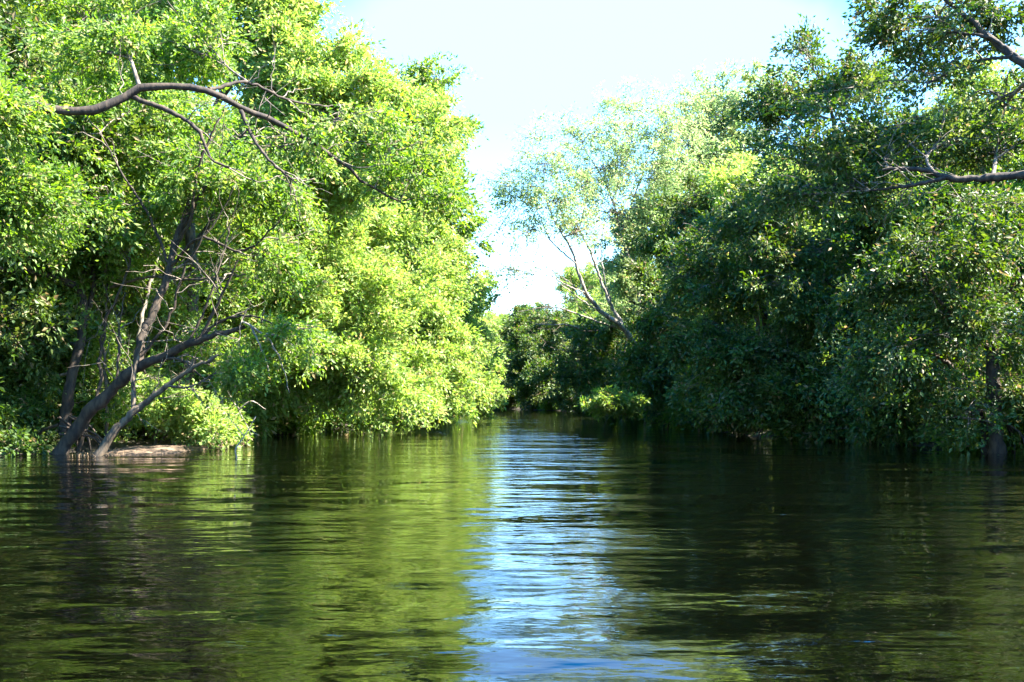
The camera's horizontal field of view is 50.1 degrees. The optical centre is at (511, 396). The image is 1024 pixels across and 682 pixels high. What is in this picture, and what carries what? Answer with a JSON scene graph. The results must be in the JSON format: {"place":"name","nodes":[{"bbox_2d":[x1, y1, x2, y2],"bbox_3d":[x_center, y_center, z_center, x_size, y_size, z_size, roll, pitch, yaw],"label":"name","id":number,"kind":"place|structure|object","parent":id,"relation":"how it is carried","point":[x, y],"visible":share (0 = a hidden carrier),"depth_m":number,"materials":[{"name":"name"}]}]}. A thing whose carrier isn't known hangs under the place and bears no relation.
{"place":"outdoors","nodes":[
{"label":"outdoors","id":0,"kind":"place"},
{"bbox_2d":[0,406,948,455],"bbox_3d":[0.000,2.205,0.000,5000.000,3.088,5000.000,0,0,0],"label":"ground","id":1,"kind":"structure","parent":0,"point":[122,443],"depth_m":33.06,"materials":[{"name":"brown soil"}]},
{"bbox_2d":[0,337,128,455],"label":"dark shrub","id":2,"kind":"object","parent":1,"relation":"on","point":[15,436],"visible":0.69,"depth_m":29.67,"materials":[{"name":"green plant"}]},
{"bbox_2d":[0,194,143,450],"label":"tree","id":3,"kind":"object","parent":1,"relation":"on","point":[79,350],"visible":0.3,"depth_m":30.32,"materials":[{"name":"green plant"}]},
{"bbox_2d":[0,0,160,298],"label":"tall tree","id":4,"kind":"object","parent":1,"relation":"on","point":[55,7],"visible":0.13,"depth_m":33.65,"materials":[{"name":"green plant"}]},
{"bbox_2d":[0,0,175,433],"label":"woodland tree","id":5,"kind":"object","parent":1,"relation":"on","point":[51,317],"visible":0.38,"depth_m":29.28,"materials":[{"name":"green plant"}]},
{"bbox_2d":[7,0,258,415],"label":"woodland tree","id":6,"kind":"object","parent":1,"relation":"on","point":[129,311],"visible":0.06,"depth_m":37.67,"materials":[{"name":"green plant"}]},
{"bbox_2d":[47,182,245,442],"bbox_3d":[-10.850,-2.397,30.225,4.731,7.900,7.765,0,0,-33],"label":"thin tree","id":7,"kind":"object","parent":1,"relation":"on","point":[107,414],"visible":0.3,"depth_m":30.97,"materials":[{"name":"green plant"}]},
{"bbox_2d":[81,331,222,441],"bbox_3d":[-11.362,-0.048,34.253,4.271,4.146,4.694,0,0,-28],"label":"riverside shrub","id":8,"kind":"object","parent":1,"relation":"on","point":[153,371],"visible":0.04,"depth_m":33.73,"materials":[{"name":"green plant"}]},
{"bbox_2d":[105,441,233,454],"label":"sand spit","id":9,"kind":"structure","parent":1,"relation":"on","point":[167,448],"depth_m":29.68,"materials":[{"name":"beige sand"}]},
{"bbox_2d":[97,158,202,444],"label":"thin tree","id":10,"kind":"object","parent":9,"relation":"on","point":[141,374],"visible":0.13,"depth_m":32.95,"materials":[{"name":"green plant"}]},
{"bbox_2d":[66,439,253,458],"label":"dry grass","id":11,"kind":"structure","parent":9,"relation":"on","point":[120,451],"depth_m":28.31,"materials":[{"name":"brown"}]},
{"bbox_2d":[92,310,297,455],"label":"forked tree","id":12,"kind":"object","parent":9,"relation":"on","point":[240,370],"visible":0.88,"depth_m":27.42,"materials":[{"name":"grey plant"}]},
{"bbox_2d":[134,355,255,451],"bbox_3d":[-9.181,0.143,31.609,3.461,3.279,4.643,0,0,0],"label":"arching shrub","id":13,"kind":"object","parent":9,"relation":"on","point":[187,420],"visible":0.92,"depth_m":31.08,"materials":[{"name":"green plant"}]},
{"bbox_2d":[0,384,345,443],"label":"undergrowth","id":14,"kind":"object","parent":1,"relation":"on","point":[10,410],"visible":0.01,"depth_m":29.83,"materials":[{"name":"green plant"}]},
{"bbox_2d":[0,44,356,453],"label":"leaning tree","id":15,"kind":"object","parent":1,"relation":"on","point":[197,176],"visible":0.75,"depth_m":29.10,"materials":[{"name":"green plant"}]},
{"bbox_2d":[220,382,264,433],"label":"dead branch","id":16,"kind":"object","parent":15,"relation":"hanging from","point":[243,406],"visible":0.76,"depth_m":29.99,"materials":[{"name":"grey wood"}]},
{"bbox_2d":[242,321,294,392],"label":"dead branch","id":17,"kind":"object","parent":15,"relation":"hanging from","point":[253,328],"visible":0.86,"depth_m":26.99,"materials":[{"name":"wood"}]},
{"bbox_2d":[127,128,274,372],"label":"woodland tree","id":18,"kind":"object","parent":1,"relation":"on","point":[249,311],"visible":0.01,"depth_m":43.51,"materials":[{"name":"green plant"}]},
{"bbox_2d":[167,353,257,440],"bbox_3d":[-10.267,-0.387,37.060,5.607,5.036,4.430,0,0,0],"label":"riverside shrub","id":19,"kind":"object","parent":1,"relation":"on","point":[245,416],"visible":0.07,"depth_m":36.32,"materials":[{"name":"green plant"}]},
{"bbox_2d":[0,0,501,273],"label":"broad tree","id":20,"kind":"object","parent":1,"relation":"on","point":[23,214],"visible":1,"depth_m":24.30,"materials":[{"name":"green plant"}]},
{"bbox_2d":[225,317,313,437],"bbox_3d":[-9.505,-0.332,39.974,5.334,5.372,4.854,0,0,0],"label":"riverside shrub","id":21,"kind":"object","parent":1,"relation":"on","point":[270,404],"visible":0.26,"depth_m":39.12,"materials":[{"name":"green plant"}]},
{"bbox_2d":[78,0,479,384],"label":"tall tree","id":22,"kind":"object","parent":1,"relation":"on","point":[360,80],"visible":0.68,"depth_m":34.47,"materials":[{"name":"green plant"}]},
{"bbox_2d":[213,88,347,343],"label":"woodland tree","id":23,"kind":"object","parent":1,"relation":"on","point":[237,99],"depth_m":52.91,"materials":[{"name":"green plant"}]},
{"bbox_2d":[245,340,352,435],"bbox_3d":[-9.196,-0.902,42.927,5.345,6.972,6.765,0,0,15],"label":"riverside shrub","id":24,"kind":"object","parent":1,"relation":"on","point":[309,425],"visible":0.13,"depth_m":42.54,"materials":[{"name":"green plant"}]},
{"bbox_2d":[206,115,458,437],"bbox_3d":[-7.265,-4.721,41.225,9.138,13.356,12.366,0,0,-44],"label":"bushy tree","id":25,"kind":"object","parent":1,"relation":"on","point":[359,288],"visible":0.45,"depth_m":38.71,"materials":[{"name":"green plant"}]},
{"bbox_2d":[319,415,347,430],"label":"riverside shrub","id":26,"kind":"object","parent":1,"relation":"on","point":[329,427],"depth_m":46.92,"materials":[{"name":"green plant"}]},
{"bbox_2d":[338,87,497,434],"bbox_3d":[-4.553,-5.914,47.789,8.289,16.835,13.135,0,0,0],"label":"bushy tree","id":27,"kind":"object","parent":1,"relation":"on","point":[435,345],"visible":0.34,"depth_m":46.72,"materials":[{"name":"green plant"}]},
{"bbox_2d":[421,389,460,418],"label":"riverside shrub","id":28,"kind":"object","parent":1,"relation":"on","point":[442,414],"visible":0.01,"depth_m":71.79,"materials":[{"name":"green plant"}]},
{"bbox_2d":[393,50,501,282],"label":"slender tree","id":29,"kind":"object","parent":1,"relation":"on","point":[425,69],"visible":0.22,"depth_m":57.62,"materials":[{"name":"green plant"}]},
{"bbox_2d":[440,239,508,422],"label":"bushy tree","id":30,"kind":"object","parent":1,"relation":"on","point":[482,401],"visible":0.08,"depth_m":65.33,"materials":[{"name":"green plant"}]},
{"bbox_2d":[461,263,514,413],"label":"bushy tree","id":31,"kind":"object","parent":1,"relation":"on","point":[500,390],"visible":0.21,"depth_m":94.22,"materials":[{"name":"green plant"}]},
{"bbox_2d":[483,310,510,371],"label":"woodland tree","id":32,"kind":"object","parent":1,"relation":"on","point":[500,315],"visible":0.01,"depth_m":137.80,"materials":[{"name":"green plant"}]},
{"bbox_2d":[488,316,511,377],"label":"woodland tree","id":33,"kind":"object","parent":1,"relation":"on","point":[500,322],"visible":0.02,"depth_m":135.12,"materials":[{"name":"green plant"}]},
{"bbox_2d":[487,325,513,407],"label":"tree","id":34,"kind":"object","parent":1,"relation":"on","point":[505,338],"visible":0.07,"depth_m":132.06,"materials":[{"name":"green plant"}]},
{"bbox_2d":[493,375,518,408],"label":"riverside shrub","id":35,"kind":"object","parent":1,"relation":"on","point":[511,400],"visible":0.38,"depth_m":126.67,"materials":[{"name":"green plant"}]},
{"bbox_2d":[500,325,546,368],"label":"woodland tree","id":36,"kind":"object","parent":1,"relation":"on","point":[512,346],"visible":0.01,"depth_m":132.00,"materials":[{"name":"green plant"}]},
{"bbox_2d":[503,370,553,409],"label":"riverside shrub","id":37,"kind":"object","parent":1,"relation":"on","point":[525,405],"visible":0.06,"depth_m":120.45,"materials":[{"name":"green plant"}]},
{"bbox_2d":[497,301,566,406],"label":"tree","id":38,"kind":"object","parent":1,"relation":"on","point":[519,355],"visible":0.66,"depth_m":113.81,"materials":[{"name":"green plant"}]},
{"bbox_2d":[526,299,557,372],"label":"woodland tree","id":39,"kind":"object","parent":1,"relation":"on","point":[537,305],"visible":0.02,"depth_m":139.72,"materials":[{"name":"green plant"}]},
{"bbox_2d":[527,388,560,410],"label":"riverside shrub","id":40,"kind":"object","parent":1,"relation":"on","point":[544,404],"visible":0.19,"depth_m":115.84,"materials":[{"name":"green plant"}]},
{"bbox_2d":[524,302,588,412],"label":"tree","id":41,"kind":"object","parent":1,"relation":"on","point":[544,382],"visible":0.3,"depth_m":96.48,"materials":[{"name":"green plant"}]},
{"bbox_2d":[550,385,570,410],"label":"riverside shrub","id":42,"kind":"object","parent":1,"relation":"on","point":[563,407],"depth_m":110.27,"materials":[{"name":"green plant"}]},
{"bbox_2d":[560,398,580,411],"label":"riverside shrub","id":43,"kind":"object","parent":1,"relation":"on","point":[567,402],"visible":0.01,"depth_m":105.37,"materials":[{"name":"green plant"}]},
{"bbox_2d":[518,295,637,415],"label":"dry tree","id":44,"kind":"object","parent":1,"relation":"on","point":[601,345],"visible":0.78,"depth_m":65.77,"materials":[{"name":"green plant"}]},
{"bbox_2d":[550,258,610,317],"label":"woodland tree","id":45,"kind":"object","parent":1,"relation":"on","point":[591,280],"visible":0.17,"depth_m":138.87,"materials":[{"name":"green plant"}]},
{"bbox_2d":[564,308,599,348],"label":"woodland tree","id":46,"kind":"object","parent":1,"relation":"on","point":[585,314],"visible":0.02,"depth_m":116.56,"materials":[{"name":"green plant"}]},
{"bbox_2d":[571,382,597,413],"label":"riverside shrub","id":47,"kind":"object","parent":1,"relation":"on","point":[577,411],"visible":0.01,"depth_m":94.17,"materials":[{"name":"green plant"}]},
{"bbox_2d":[562,313,636,414],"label":"tree","id":48,"kind":"object","parent":1,"relation":"on","point":[574,395],"visible":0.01,"depth_m":76.08,"materials":[{"name":"green plant"}]},
{"bbox_2d":[473,63,730,407],"bbox_3d":[5.225,-9.674,64.564,19.017,22.144,8.467,0,0,-35],"label":"feathery tree","id":49,"kind":"object","parent":1,"relation":"on","point":[582,173],"visible":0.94,"depth_m":63.77,"materials":[{"name":"green plant"}]},
{"bbox_2d":[593,277,614,322],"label":"woodland tree","id":50,"kind":"object","parent":1,"relation":"on","point":[596,289],"visible":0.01,"depth_m":118.53,"materials":[{"name":"green plant"}]},
{"bbox_2d":[605,371,639,419],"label":"riverside shrub","id":51,"kind":"object","parent":1,"relation":"on","point":[636,416],"depth_m":68.48,"materials":[{"name":"green plant"}]},
{"bbox_2d":[596,265,654,320],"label":"woodland tree","id":52,"kind":"object","parent":1,"relation":"on","point":[612,299],"visible":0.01,"depth_m":101.45,"materials":[{"name":"green plant"}]},
{"bbox_2d":[621,258,670,317],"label":"woodland tree","id":53,"kind":"object","parent":1,"relation":"on","point":[643,299],"depth_m":83.28,"materials":[{"name":"green plant"}]},
{"bbox_2d":[604,141,760,428],"bbox_3d":[8.650,-5.433,52.419,7.018,14.780,11.528,0,0,28],"label":"shade tree","id":54,"kind":"object","parent":1,"relation":"on","point":[639,360],"visible":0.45,"depth_m":50.37,"materials":[{"name":"green plant"}]},
{"bbox_2d":[650,354,729,429],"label":"riverside shrub","id":55,"kind":"object","parent":1,"relation":"on","point":[668,409],"visible":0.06,"depth_m":49.19,"materials":[{"name":"green plant"}]},
{"bbox_2d":[583,58,810,339],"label":"yellowish tree","id":56,"kind":"object","parent":1,"relation":"on","point":[618,280],"visible":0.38,"depth_m":69.53,"materials":[{"name":"green plant"}]},
{"bbox_2d":[667,164,755,324],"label":"woodland tree","id":57,"kind":"object","parent":1,"relation":"on","point":[686,261],"depth_m":61.45,"materials":[{"name":"green plant"}]},
{"bbox_2d":[669,330,758,431],"bbox_3d":[9.446,-0.383,46.370,5.213,5.152,5.883,0,0,28],"label":"riverside shrub","id":58,"kind":"object","parent":1,"relation":"on","point":[705,423],"visible":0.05,"depth_m":45.93,"materials":[{"name":"green plant"}]},
{"bbox_2d":[706,374,768,434],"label":"riverside shrub","id":59,"kind":"object","parent":1,"relation":"on","point":[726,424],"visible":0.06,"depth_m":42.97,"materials":[{"name":"green plant"}]},
{"bbox_2d":[628,184,855,442],"bbox_3d":[8.728,-2.873,38.357,9.350,9.662,7.783,0,0,7],"label":"shade tree","id":60,"kind":"object","parent":1,"relation":"on","point":[733,395],"visible":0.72,"depth_m":37.81,"materials":[{"name":"green plant"}]},
{"bbox_2d":[675,138,831,380],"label":"woodland tree","id":61,"kind":"object","parent":1,"relation":"on","point":[749,156],"visible":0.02,"depth_m":52.73,"materials":[{"name":"green plant"}]},
{"bbox_2d":[684,146,825,352],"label":"sunlit tree","id":62,"kind":"object","parent":1,"relation":"on","point":[718,178],"visible":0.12,"depth_m":45.36,"materials":[{"name":"green plant"}]},
{"bbox_2d":[753,415,802,437],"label":"riverside shrub","id":63,"kind":"object","parent":1,"relation":"on","point":[774,432],"visible":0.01,"depth_m":39.94,"materials":[{"name":"green plant"}]},
{"bbox_2d":[732,140,887,378],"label":"woodland tree","id":64,"kind":"object","parent":1,"relation":"on","point":[805,226],"visible":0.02,"depth_m":45.80,"materials":[{"name":"green plant"}]},
{"bbox_2d":[752,339,876,443],"bbox_3d":[11.155,-0.010,37.022,5.480,4.550,6.184,0,0,36],"label":"riverside shrub","id":65,"kind":"object","parent":1,"relation":"on","point":[802,422],"visible":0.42,"depth_m":36.09,"materials":[{"name":"green plant"}]},
{"bbox_2d":[684,13,952,357],"bbox_3d":[10.788,-5.548,36.811,9.996,14.704,5.326,0,0,-12],"label":"layered tree","id":66,"kind":"object","parent":1,"relation":"on","point":[798,261],"visible":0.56,"depth_m":36.14,"materials":[{"name":"green plant"}]},
{"bbox_2d":[713,0,1023,249],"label":"overhanging tree","id":67,"kind":"object","parent":1,"relation":"on","point":[889,27],"visible":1,"depth_m":23.81,"materials":[{"name":"green plant"}]},
{"bbox_2d":[815,349,966,445],"bbox_3d":[12.181,-0.101,34.298,4.349,4.712,4.908,0,0,0],"label":"riverside shrub","id":68,"kind":"object","parent":1,"relation":"on","point":[885,433],"visible":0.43,"depth_m":33.56,"materials":[{"name":"green plant"}]},
{"bbox_2d":[799,103,1018,378],"bbox_3d":[14.517,-4.242,39.058,8.822,12.036,9.296,0,0,7],"label":"woodland tree","id":69,"kind":"object","parent":1,"relation":"on","point":[841,264],"visible":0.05,"depth_m":37.21,"materials":[{"name":"green plant"}]},
{"bbox_2d":[803,163,1023,455],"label":"shade tree","id":70,"kind":"object","parent":1,"relation":"on","point":[971,307],"visible":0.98,"depth_m":28.52,"materials":[{"name":"green plant"}]},
{"bbox_2d":[835,48,1023,368],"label":"sunlit tree","id":71,"kind":"object","parent":1,"relation":"on","point":[994,75],"visible":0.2,"depth_m":35.35,"materials":[{"name":"green plant"}]},
{"bbox_2d":[892,96,1008,362],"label":"woodland tree","id":72,"kind":"object","parent":1,"relation":"on","point":[978,198],"depth_m":48.23,"materials":[{"name":"green plant"}]},
{"bbox_2d":[924,324,1023,452],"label":"riverside shrub","id":73,"kind":"object","parent":1,"relation":"on","point":[944,444],"visible":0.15,"depth_m":31.08,"materials":[{"name":"green plant"}]},
{"bbox_2d":[942,139,1023,423],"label":"woodland tree","id":74,"kind":"object","parent":1,"relation":"on","point":[1012,167],"visible":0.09,"depth_m":33.45,"materials":[{"name":"green plant"}]},
{"bbox_2d":[470,308,497,319],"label":"woodland tree","id":75,"kind":"object","parent":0,"point":[493,312],"depth_m":145.77,"materials":[{"name":"green plant"}]},
{"bbox_2d":[0,409,1023,681],"bbox_3d":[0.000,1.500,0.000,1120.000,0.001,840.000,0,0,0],"label":"river water","id":76,"kind":"structure","parent":0,"point":[514,545],"depth_m":10.07,"materials":[{"name":"green liquid"}]},
{"bbox_2d":[227,416,257,456],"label":"fallen branch","id":77,"kind":"object","parent":76,"relation":"in","point":[242,434],"visible":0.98,"depth_m":27.31,"materials":[{"name":"grey wood"}]},
{"bbox_2d":[574,384,669,426],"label":"branch shrub","id":78,"kind":"object","parent":76,"relation":"on","point":[609,401],"visible":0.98,"depth_m":44.96,"materials":[{"name":"green plant"}]},
{"bbox_2d":[28,0,1023,344],"label":"sky","id":79,"kind":"structure","parent":0,"point":[528,56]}
]}

